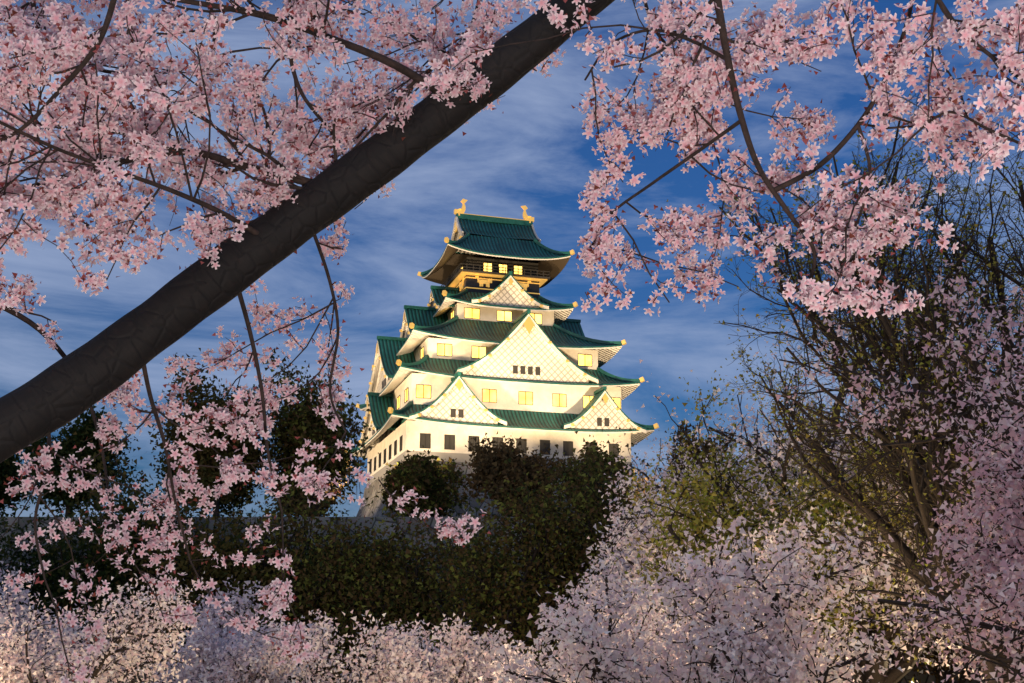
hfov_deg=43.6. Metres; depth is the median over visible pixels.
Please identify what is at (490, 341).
osaka castle
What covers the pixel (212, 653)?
blossoms
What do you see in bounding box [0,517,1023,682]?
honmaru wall
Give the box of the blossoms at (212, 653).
[0,245,1023,682]
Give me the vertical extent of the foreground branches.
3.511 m
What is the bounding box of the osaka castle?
[346,199,658,516]
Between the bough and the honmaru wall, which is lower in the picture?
the honmaru wall
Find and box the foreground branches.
[0,0,1023,680]
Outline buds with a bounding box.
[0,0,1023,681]
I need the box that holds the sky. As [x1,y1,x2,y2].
[0,0,1023,516]
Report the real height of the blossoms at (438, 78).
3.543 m
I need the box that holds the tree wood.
[0,86,1023,682]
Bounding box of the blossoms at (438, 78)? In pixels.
[0,0,1023,682]
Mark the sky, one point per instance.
(531, 150)
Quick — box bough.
[0,0,614,462]
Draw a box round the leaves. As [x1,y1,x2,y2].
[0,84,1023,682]

